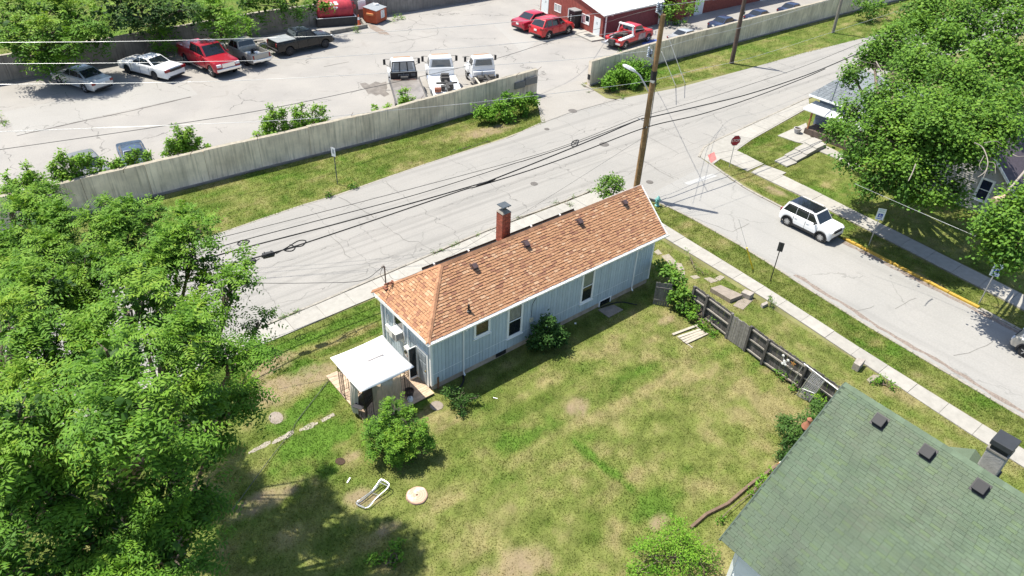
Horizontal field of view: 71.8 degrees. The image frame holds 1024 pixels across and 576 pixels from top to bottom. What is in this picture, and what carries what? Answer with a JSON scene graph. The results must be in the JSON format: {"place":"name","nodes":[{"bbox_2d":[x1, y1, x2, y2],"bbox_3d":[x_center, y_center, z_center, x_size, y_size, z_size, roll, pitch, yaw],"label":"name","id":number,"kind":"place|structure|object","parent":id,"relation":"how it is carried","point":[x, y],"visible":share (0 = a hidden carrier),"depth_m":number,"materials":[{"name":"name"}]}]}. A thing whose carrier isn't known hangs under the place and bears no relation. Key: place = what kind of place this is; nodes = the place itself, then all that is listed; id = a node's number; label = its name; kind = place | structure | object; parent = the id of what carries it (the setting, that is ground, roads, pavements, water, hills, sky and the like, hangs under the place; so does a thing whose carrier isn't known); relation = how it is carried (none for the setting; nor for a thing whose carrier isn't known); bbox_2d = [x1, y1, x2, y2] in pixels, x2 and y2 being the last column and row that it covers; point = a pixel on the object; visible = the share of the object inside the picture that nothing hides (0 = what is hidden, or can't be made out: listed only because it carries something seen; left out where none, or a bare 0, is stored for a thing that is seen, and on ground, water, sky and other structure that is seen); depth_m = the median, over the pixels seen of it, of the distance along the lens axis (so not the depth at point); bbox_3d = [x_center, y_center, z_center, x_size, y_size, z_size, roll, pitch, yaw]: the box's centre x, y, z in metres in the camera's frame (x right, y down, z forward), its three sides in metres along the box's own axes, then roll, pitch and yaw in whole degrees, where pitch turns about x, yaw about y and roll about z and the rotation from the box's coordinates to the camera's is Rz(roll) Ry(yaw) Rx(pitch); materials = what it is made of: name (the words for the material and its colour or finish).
{"place":"outdoors","nodes":[
{"label":"outdoors","id":0,"kind":"place"},
{"bbox_2d":[1,192,212,267],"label":"grass verge","id":1,"kind":"object","parent":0,"point":[173,197],"depth_m":45.92,"materials":[{"name":"plant"}]},
{"bbox_2d":[0,0,320,53],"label":"grass bank","id":2,"kind":"structure","parent":0,"point":[129,28],"depth_m":84.24,"materials":[{"name":"plant"}]},
{"bbox_2d":[0,0,118,82],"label":"leafy tree","id":3,"kind":"object","parent":2,"relation":"on","point":[38,47],"visible":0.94,"depth_m":61.00,"materials":[{"name":"green plant"}]},
{"bbox_2d":[89,0,211,38],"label":"leafy tree","id":4,"kind":"object","parent":2,"relation":"on","point":[134,22],"visible":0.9,"depth_m":66.60,"materials":[{"name":"green plant"}]},
{"bbox_2d":[29,298,382,465],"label":"lawn","id":5,"kind":"structure","parent":0,"point":[321,341],"depth_m":36.65,"materials":[{"name":"plant"}]},
{"bbox_2d":[62,190,621,423],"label":"sidewalk","id":6,"kind":"structure","parent":0,"point":[330,307],"depth_m":41.12,"materials":[{"name":"concrete"}]},
{"bbox_2d":[0,0,820,218],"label":"parking lot","id":7,"kind":"structure","parent":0,"point":[223,94],"depth_m":67.40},
{"bbox_2d":[0,158,47,194],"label":"sapling","id":8,"kind":"object","parent":7,"relation":"on","point":[27,179],"visible":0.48,"depth_m":43.40,"materials":[{"name":"green plant"}]},
{"bbox_2d":[45,147,108,182],"bbox_3d":[-27.997,-7.243,45.645,3.978,4.524,2.129,-24,43,-32],"label":"sapling","id":9,"kind":"object","parent":7,"relation":"on","point":[63,173],"visible":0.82,"depth_m":44.91,"materials":[{"name":"green plant"}]},
{"bbox_2d":[50,64,113,92],"bbox_3d":[-38.578,-18.990,63.373,5.831,1.790,2.622,19,39,21],"label":"silver sedan","id":10,"kind":"object","parent":7,"relation":"on","point":[84,73],"visible":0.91,"depth_m":62.45,"materials":[{"name":"paint"}]},
{"bbox_2d":[3,80,197,134],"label":"lot slab","id":11,"kind":"structure","parent":7,"relation":"on","point":[52,114],"depth_m":60.35,"materials":[{"name":"concrete"}]},
{"bbox_2d":[103,145,154,169],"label":"sapling","id":12,"kind":"object","parent":7,"relation":"on","point":[129,160],"visible":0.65,"depth_m":47.02,"materials":[{"name":"green plant"}]},
{"bbox_2d":[116,140,151,163],"bbox_3d":[-27.329,-9.513,51.200,2.190,1.495,4.870,-19,41,-27],"label":"blue sedan","id":13,"kind":"object","parent":7,"relation":"on","point":[122,148],"visible":0.37,"depth_m":50.91,"materials":[{"name":"paint"}]},
{"bbox_2d":[117,52,185,79],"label":"white sedan","id":14,"kind":"object","parent":7,"relation":"on","point":[167,69],"visible":0.94,"depth_m":65.58,"materials":[{"name":"paint"}]},
{"bbox_2d":[142,20,182,57],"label":"leafy tree","id":15,"kind":"object","parent":7,"relation":"on","point":[156,45],"visible":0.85,"depth_m":68.16,"materials":[{"name":"green plant"}]},
{"bbox_2d":[160,122,211,157],"bbox_3d":[-22.616,-9.423,49.248,3.458,4.251,2.000,-24,43,-32],"label":"sapling","id":16,"kind":"object","parent":7,"relation":"on","point":[185,144],"visible":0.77,"depth_m":48.59,"materials":[{"name":"green plant"}]},
{"bbox_2d":[176,38,240,76],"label":"red pickup","id":17,"kind":"object","parent":7,"relation":"on","point":[195,51],"visible":0.98,"depth_m":67.02,"materials":[{"name":"paint"}]},
{"bbox_2d":[193,0,264,45],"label":"leafy tree","id":18,"kind":"object","parent":7,"relation":"on","point":[226,18],"visible":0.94,"depth_m":67.92,"materials":[{"name":"green plant"}]},
{"bbox_2d":[220,36,271,65],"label":"pickup","id":19,"kind":"object","parent":7,"relation":"on","point":[238,47],"visible":0.86,"depth_m":69.68,"materials":[{"name":"paint"}]},
{"bbox_2d":[251,102,330,137],"bbox_3d":[-16.488,-12.127,53.324,6.612,4.308,2.212,-24,43,-32],"label":"sapling","id":20,"kind":"object","parent":7,"relation":"on","point":[268,123],"visible":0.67,"depth_m":52.70,"materials":[{"name":"green plant"}]},
{"bbox_2d":[266,25,334,55],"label":"black pickup","id":21,"kind":"object","parent":7,"relation":"on","point":[297,39],"visible":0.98,"depth_m":72.69,"materials":[{"name":"paint"}]},
{"bbox_2d":[316,0,356,27],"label":"fuel tank","id":22,"kind":"object","parent":7,"relation":"on","point":[343,15],"visible":0.71,"depth_m":81.08,"materials":[{"name":"metal"}]},
{"bbox_2d":[363,2,386,23],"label":"dumpster","id":23,"kind":"object","parent":7,"relation":"on","point":[373,13],"visible":0.98,"depth_m":82.58,"materials":[{"name":"orange paint"}]},
{"bbox_2d":[383,56,426,105],"bbox_3d":[-9.566,-18.549,63.693,3.405,2.856,9.789,-6,37,-12],"label":"tow truck","id":24,"kind":"object","parent":7,"relation":"on","point":[402,66],"visible":0.66,"depth_m":64.25,"materials":[{"name":"white paint"}]},
{"bbox_2d":[421,54,460,95],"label":"tow truck","id":25,"kind":"object","parent":7,"relation":"on","point":[442,82],"visible":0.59,"depth_m":65.27,"materials":[{"name":"white paint"}]},
{"bbox_2d":[464,54,498,83],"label":"tow truck","id":26,"kind":"object","parent":7,"relation":"on","point":[480,70],"visible":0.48,"depth_m":66.58,"materials":[{"name":"white paint"}]},
{"bbox_2d":[495,21,536,52],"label":"lot slab","id":27,"kind":"structure","parent":7,"relation":"on","point":[517,36],"depth_m":81.19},
{"bbox_2d":[511,9,547,29],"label":"red sedan","id":28,"kind":"object","parent":7,"relation":"on","point":[531,16],"visible":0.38,"depth_m":82.29,"materials":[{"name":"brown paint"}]},
{"bbox_2d":[528,13,574,39],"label":"red suv","id":29,"kind":"object","parent":7,"relation":"on","point":[543,26],"visible":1,"depth_m":80.12,"materials":[{"name":"paint"}]},
{"bbox_2d":[540,0,664,37],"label":"metal workshop","id":30,"kind":"structure","parent":7,"relation":"on","point":[572,9],"depth_m":83.16,"materials":[{"name":"white paint"}]},
{"bbox_2d":[0,28,600,149],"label":"power wire","id":31,"kind":"object","parent":30,"relation":"attached to","point":[265,109],"visible":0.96,"depth_m":47.92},
{"bbox_2d":[601,21,655,48],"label":"red tow truck","id":32,"kind":"object","parent":7,"relation":"on","point":[620,38],"visible":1,"depth_m":78.86,"materials":[{"name":"paint"}]},
{"bbox_2d":[660,0,761,20],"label":"brick building","id":33,"kind":"structure","parent":7,"relation":"on","point":[708,6],"depth_m":91.81,"materials":[{"name":"brick"}]},
{"bbox_2d":[0,0,1023,575],"bbox_3d":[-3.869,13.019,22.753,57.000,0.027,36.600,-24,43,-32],"label":"lawn","id":34,"kind":"structure","parent":0,"point":[297,384],"depth_m":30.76,"materials":[{"name":"plant"}]},
{"bbox_2d":[0,170,110,466],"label":"leafy tree","id":35,"kind":"object","parent":34,"relation":"on","point":[53,213],"visible":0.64,"depth_m":23.06,"materials":[{"name":"green plant"}]},
{"bbox_2d":[0,248,112,574],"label":"leafy tree","id":36,"kind":"object","parent":34,"relation":"on","point":[28,429],"visible":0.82,"depth_m":15.70,"materials":[{"name":"green plant"}]},
{"bbox_2d":[47,191,169,446],"bbox_3d":[-13.627,3.108,25.087,6.495,12.901,5.220,-24,43,-32],"label":"leafy tree","id":37,"kind":"object","parent":34,"relation":"on","point":[115,225],"visible":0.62,"depth_m":22.18,"materials":[{"name":"green plant"}]},
{"bbox_2d":[0,418,244,575],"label":"leafy tree","id":38,"kind":"object","parent":34,"relation":"on","point":[151,532],"visible":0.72,"depth_m":15.38,"materials":[{"name":"green plant"}]},
{"bbox_2d":[38,263,232,518],"bbox_3d":[-9.347,6.087,19.689,4.181,14.793,9.328,-24,43,-32],"label":"leafy tree","id":39,"kind":"object","parent":34,"relation":"on","point":[133,407],"visible":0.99,"depth_m":14.68,"materials":[{"name":"green plant"}]},
{"bbox_2d":[139,241,289,494],"bbox_3d":[-9.186,4.700,22.641,5.646,13.536,7.368,-24,43,-32],"label":"leafy tree","id":40,"kind":"object","parent":34,"relation":"on","point":[194,335],"visible":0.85,"depth_m":19.30,"materials":[{"name":"green plant"}]},
{"bbox_2d":[326,371,433,424],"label":"deck","id":41,"kind":"structure","parent":34,"relation":"on","point":[422,390],"depth_m":33.71,"materials":[{"name":"brown wood"}]},
{"bbox_2d":[331,335,413,420],"bbox_3d":[-6.376,4.150,32.532,2.758,2.506,2.780,-24,43,-32],"label":"gazebo","id":42,"kind":"object","parent":41,"relation":"on","point":[379,365],"visible":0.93,"depth_m":31.69,"materials":[{"name":"metal"}]},
{"bbox_2d":[363,537,406,569],"bbox_3d":[-4.744,9.941,26.590,1.605,0.698,1.222,3,36,0],"label":"weed patch","id":43,"kind":"object","parent":34,"relation":"on","point":[396,547],"visible":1,"depth_m":26.41,"materials":[{"name":"green plant"}]},
{"bbox_2d":[359,391,438,473],"bbox_3d":[-5.003,6.277,30.141,3.008,2.604,3.048,-24,43,-32],"label":"sapling","id":44,"kind":"object","parent":34,"relation":"on","point":[396,437],"visible":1,"depth_m":29.73,"materials":[{"name":"green plant"}]},
{"bbox_2d":[406,486,427,504],"bbox_3d":[-3.875,8.505,28.961,0.930,0.126,0.922,-24,43,-32],"label":"tree stump","id":45,"kind":"object","parent":34,"relation":"on","point":[417,495],"visible":1,"depth_m":28.90,"materials":[{"name":"brown wood"}]},
{"bbox_2d":[440,385,483,418],"bbox_3d":[-2.348,5.072,33.012,1.640,1.226,1.816,-24,43,-32],"label":"shrub","id":46,"kind":"object","parent":34,"relation":"on","point":[459,400],"visible":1,"depth_m":32.79,"materials":[{"name":"green plant"}]},
{"bbox_2d":[371,185,668,389],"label":"narrow house","id":47,"kind":"structure","parent":34,"relation":"on","point":[449,319],"depth_m":35.47,"materials":[{"name":"wood"}]},
{"bbox_2d":[506,304,523,340],"bbox_3d":[0.150,1.625,35.375,1.080,2.060,0.120,-24,43,-32],"label":"window","id":48,"kind":"structure","parent":47,"relation":"in","point":[515,315],"depth_m":35.45,"materials":[{"name":"white paint"}]},
{"bbox_2d":[579,270,595,305],"bbox_3d":[4.068,-0.077,38.060,1.030,2.110,0.120,-24,43,-32],"label":"window","id":49,"kind":"structure","parent":47,"relation":"in","point":[587,286],"depth_m":38.12,"materials":[{"name":"white paint"}]},
{"bbox_2d":[525,308,570,353],"bbox_3d":[1.849,2.304,36.166,2.472,2.356,1.739,-2,36,-7],"label":"shrub","id":50,"kind":"object","parent":34,"relation":"on","point":[541,338],"visible":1,"depth_m":35.95,"materials":[{"name":"green plant"}]},
{"bbox_2d":[653,282,672,306],"bbox_3d":[8.477,0.359,39.774,0.951,1.546,0.093,9,36,8],"label":"gate leaf","id":51,"kind":"object","parent":34,"relation":"on","point":[661,302],"visible":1,"depth_m":39.75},
{"bbox_2d":[625,513,722,575],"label":"shrub","id":52,"kind":"object","parent":34,"relation":"on","point":[692,554],"visible":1,"depth_m":26.25,"materials":[{"name":"green plant"}]},
{"bbox_2d":[653,258,696,317],"bbox_3d":[9.115,-0.229,40.118,1.577,2.367,4.058,-8,37,-14],"label":"fence vine","id":53,"kind":"object","parent":34,"relation":"on","point":[681,292],"visible":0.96,"depth_m":39.48,"materials":[{"name":"green plant"}]},
{"bbox_2d":[674,300,719,337],"bbox_3d":[10.331,1.456,38.958,1.690,1.107,3.247,-24,43,-32],"label":"weed patch","id":54,"kind":"object","parent":34,"relation":"on","point":[691,314],"visible":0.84,"depth_m":38.74,"materials":[{"name":"green plant"}]},
{"bbox_2d":[710,285,742,302],"bbox_3d":[12.460,0.315,41.197,0.982,0.310,1.552,-24,43,-32],"label":"concrete landing","id":55,"kind":"object","parent":34,"relation":"on","point":[728,295],"visible":1,"depth_m":40.97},
{"bbox_2d":[690,462,778,529],"bbox_3d":[11.009,8.041,30.487,9.578,0.160,0.393,-20,41,-28],"label":"timber edging","id":56,"kind":"object","parent":34,"relation":"on","point":[720,507],"visible":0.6,"depth_m":29.16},
{"bbox_2d":[690,286,839,405],"bbox_3d":[13.395,3.671,35.398,0.311,1.739,12.341,-20,41,-28],"label":"wooden fence","id":57,"kind":"object","parent":34,"relation":"on","point":[762,348],"visible":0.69,"depth_m":36.31,"materials":[{"name":"wood"}]},
{"bbox_2d":[772,397,825,460],"bbox_3d":[12.898,6.233,31.892,2.147,1.798,4.238,21,39,23],"label":"shrub","id":58,"kind":"object","parent":34,"relation":"on","point":[788,424],"visible":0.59,"depth_m":31.49,"materials":[{"name":"green plant"}]},
{"bbox_2d":[718,382,1023,575],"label":"green roof house","id":59,"kind":"structure","parent":34,"relation":"on","point":[857,482],"depth_m":21.89,"materials":[{"name":"tile"}]},
{"bbox_2d":[4,2,1023,410],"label":"street","id":60,"kind":"structure","parent":0,"point":[296,278],"depth_m":51.73,"materials":[{"name":"asphalt"}]},
{"bbox_2d":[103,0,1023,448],"bbox_3d":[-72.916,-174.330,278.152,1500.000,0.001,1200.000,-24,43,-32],"label":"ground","id":61,"kind":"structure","parent":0,"point":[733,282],"depth_m":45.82,"materials":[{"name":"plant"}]},
{"bbox_2d":[92,199,228,487],"bbox_3d":[-10.918,3.221,24.710,4.112,13.335,4.220,-24,43,-32],"label":"leafy tree","id":62,"kind":"object","parent":61,"relation":"on","point":[167,252],"visible":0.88,"depth_m":21.19,"materials":[{"name":"green plant"}]},
{"bbox_2d":[0,0,479,83],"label":"concrete wall","id":63,"kind":"structure","parent":61,"relation":"on","point":[12,73],"depth_m":71.90,"materials":[{"name":"concrete"}]},
{"bbox_2d":[0,67,540,235],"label":"concrete wall","id":64,"kind":"structure","parent":61,"relation":"on","point":[165,175],"depth_m":52.03,"materials":[{"name":"concrete"}]},
{"bbox_2d":[236,0,336,29],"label":"leafy tree","id":65,"kind":"object","parent":61,"relation":"on","point":[283,6],"visible":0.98,"depth_m":74.41,"materials":[{"name":"green plant"}]},
{"bbox_2d":[176,103,540,233],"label":"grass verge","id":66,"kind":"object","parent":61,"relation":"on","point":[427,142],"depth_m":52.04,"materials":[{"name":"plant"}]},
{"bbox_2d":[470,89,540,123],"bbox_3d":[-0.174,-15.642,60.804,7.359,2.459,2.980,-24,43,-32],"label":"shrub","id":67,"kind":"object","parent":66,"relation":"on","point":[488,113],"visible":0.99,"depth_m":60.36,"materials":[{"name":"green plant"}]},
{"bbox_2d":[202,122,540,238],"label":"kerb","id":68,"kind":"structure","parent":61,"relation":"on","point":[376,181],"depth_m":51.05,"materials":[{"name":"concrete"}]},
{"bbox_2d":[145,188,624,372],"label":"kerb","id":69,"kind":"structure","parent":61,"relation":"on","point":[378,276],"depth_m":42.38,"materials":[{"name":"concrete"}]},
{"bbox_2d":[593,53,748,95],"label":"grass verge","id":70,"kind":"object","parent":61,"relation":"on","point":[678,75],"depth_m":73.85,"materials":[{"name":"plant"}]},
{"bbox_2d":[597,54,657,91],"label":"shrub","id":71,"kind":"object","parent":70,"relation":"on","point":[620,73],"visible":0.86,"depth_m":68.09,"materials":[{"name":"green plant"}]},
{"bbox_2d":[656,207,747,268],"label":"grass verge","id":72,"kind":"object","parent":61,"relation":"on","point":[726,243],"depth_m":46.27,"materials":[{"name":"plant"}]},
{"bbox_2d":[587,0,898,86],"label":"concrete wall","id":73,"kind":"structure","parent":61,"relation":"on","point":[813,12],"depth_m":80.05,"materials":[{"name":"concrete"}]},
{"bbox_2d":[715,160,798,206],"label":"grass verge","id":74,"kind":"object","parent":61,"relation":"on","point":[770,189],"depth_m":52.62,"materials":[{"name":"plant"}]},
{"bbox_2d":[740,252,869,342],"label":"grass verge","id":75,"kind":"object","parent":61,"relation":"on","point":[776,281],"depth_m":41.34,"materials":[{"name":"plant"}]},
{"bbox_2d":[703,0,963,67],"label":"grass verge","id":76,"kind":"object","parent":61,"relation":"on","point":[781,34],"depth_m":84.42,"materials":[{"name":"plant"}]},
{"bbox_2d":[851,0,892,23],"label":"shrub","id":77,"kind":"object","parent":76,"relation":"on","point":[865,5],"visible":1,"depth_m":91.19,"materials":[{"name":"green plant"}]},
{"bbox_2d":[649,197,1023,418],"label":"kerb","id":78,"kind":"structure","parent":61,"relation":"on","point":[920,356],"depth_m":39.71,"materials":[{"name":"concrete"}]},
{"bbox_2d":[842,237,979,308],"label":"yellow kerb","id":79,"kind":"structure","parent":61,"relation":"on","point":[911,273],"depth_m":43.72,"materials":[{"name":"paint"}]},
{"bbox_2d":[830,212,1023,328],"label":"grass verge","id":80,"kind":"object","parent":61,"relation":"on","point":[917,269],"depth_m":43.85,"materials":[{"name":"plant"}]},
{"bbox_2d":[836,0,1023,118],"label":"maple tree","id":81,"kind":"object","parent":61,"relation":"on","point":[952,31],"visible":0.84,"depth_m":55.89,"materials":[{"name":"green plant"}]},
{"bbox_2d":[854,329,1023,447],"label":"grass verge","id":82,"kind":"object","parent":61,"relation":"on","point":[943,380],"depth_m":35.64,"materials":[{"name":"plant"}]},
{"bbox_2d":[536,81,617,122],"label":"driveway","id":83,"kind":"structure","parent":0,"point":[555,105],"depth_m":65.58,"materials":[{"name":"concrete"}]},
{"bbox_2d":[651,202,664,211],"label":"lawn","id":84,"kind":"structure","parent":0,"point":[657,207],"depth_m":49.42,"materials":[{"name":"plant"}]},
{"bbox_2d":[590,170,625,198],"bbox_3d":[6.740,-6.711,48.615,2.400,2.760,2.018,-13,39,-21],"label":"shrub","id":85,"kind":"object","parent":84,"relation":"on","point":[608,182],"visible":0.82,"depth_m":48.27,"materials":[{"name":"green plant"}]},
{"bbox_2d":[623,0,665,186],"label":"utility pole","id":86,"kind":"object","parent":84,"relation":"on","point":[646,124],"visible":0.99,"depth_m":45.92,"materials":[{"name":"brown wood"}]},
{"bbox_2d":[199,122,630,252],"bbox_3d":[-3.356,-6.146,40.354,30.012,0.648,0.447,-22,43,-30],"label":"cable","id":87,"kind":"object","parent":86,"relation":"attached to","point":[418,193],"visible":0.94,"depth_m":39.42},
{"bbox_2d":[191,69,824,274],"bbox_3d":[5.458,-9.016,44.961,51.541,0.786,0.680,-23,43,-31],"label":"cable","id":88,"kind":"object","parent":86,"relation":"attached to","point":[511,175],"visible":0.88,"depth_m":41.13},
{"bbox_2d":[181,54,855,266],"bbox_3d":[7.366,-10.354,46.611,56.631,0.972,1.142,-23,43,-31],"label":"cable","id":89,"kind":"object","parent":86,"relation":"attached to","point":[482,183],"visible":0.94,"depth_m":41.38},
{"bbox_2d":[189,42,861,244],"bbox_3d":[8.222,-11.604,48.336,59.542,0.863,1.045,-23,43,-31],"label":"cable","id":90,"kind":"object","parent":86,"relation":"attached to","point":[509,162],"visible":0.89,"depth_m":42.26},
{"bbox_2d":[700,98,808,170],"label":"sidewalk","id":91,"kind":"structure","parent":0,"point":[717,150],"depth_m":58.99,"materials":[{"name":"concrete"}]},
{"bbox_2d":[738,111,815,150],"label":"lawn","id":92,"kind":"structure","parent":0,"point":[802,120],"depth_m":61.97,"materials":[{"name":"plant"}]},
{"bbox_2d":[778,123,822,143],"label":"patio","id":93,"kind":"structure","parent":92,"relation":"on","point":[801,137],"depth_m":60.44,"materials":[{"name":"concrete"}]},
{"bbox_2d":[739,141,860,201],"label":"lawn","id":94,"kind":"structure","parent":0,"point":[834,179],"depth_m":55.31,"materials":[{"name":"plant"}]},
{"bbox_2d":[752,137,825,177],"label":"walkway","id":95,"kind":"structure","parent":94,"relation":"on","point":[806,149],"depth_m":56.75,"materials":[{"name":"concrete"}]},
{"bbox_2d":[648,164,1023,415],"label":"side street","id":96,"kind":"structure","parent":0,"point":[939,326],"depth_m":42.47,"materials":[{"name":"asphalt"}]},
{"bbox_2d":[779,196,844,241],"bbox_3d":[20.041,-4.633,47.248,2.131,1.724,3.953,-23,43,-31],"label":"white suv","id":97,"kind":"object","parent":96,"relation":"on","point":[817,222],"visible":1,"depth_m":46.68,"materials":[{"name":"paint"}]},
{"bbox_2d":[793,274,1023,412],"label":"gutter gravel","id":98,"kind":"structure","parent":96,"relation":"on","point":[911,346],"depth_m":38.03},
{"bbox_2d":[842,241,1018,332],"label":"gutter gravel","id":99,"kind":"structure","parent":96,"relation":"on","point":[932,287],"depth_m":42.83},
{"bbox_2d":[662,223,1023,467],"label":"sidewalk","id":100,"kind":"structure","parent":0,"point":[973,427],"depth_m":37.67,"materials":[{"name":"concrete"}]},
{"bbox_2d":[751,172,1023,310],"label":"sidewalk","id":101,"kind":"structure","parent":0,"point":[1011,296],"depth_m":46.70,"materials":[{"name":"concrete"}]},
{"bbox_2d":[839,163,1023,292],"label":"lawn","id":102,"kind":"structure","parent":0,"point":[912,222],"depth_m":48.76,"materials":[{"name":"plant"}]},
{"bbox_2d":[803,71,964,163],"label":"porch house","id":103,"kind":"structure","parent":102,"relation":"on","point":[823,109],"depth_m":59.64,"materials":[{"name":"grey stone"}]},
{"bbox_2d":[817,14,1023,220],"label":"maple tree","id":104,"kind":"object","parent":102,"relation":"on","point":[939,129],"visible":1,"depth_m":42.05,"materials":[{"name":"green plant"}]},
{"bbox_2d":[858,58,1023,287],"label":"maple tree","id":105,"kind":"object","parent":102,"relation":"on","point":[998,245],"visible":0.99,"depth_m":36.13,"materials":[{"name":"green plant"}]},
{"bbox_2d":[914,109,1023,213],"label":"grey house","id":106,"kind":"structure","parent":102,"relation":"on","point":[985,186],"depth_m":49.52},
{"bbox_2d":[972,177,995,203],"bbox_3d":[33.142,-6.863,49.709,0.120,1.730,1.010,-24,43,-32],"label":"window","id":107,"kind":"structure","parent":106,"relation":"in","point":[985,186],"depth_m":49.68,"materials":[{"name":"glass"}]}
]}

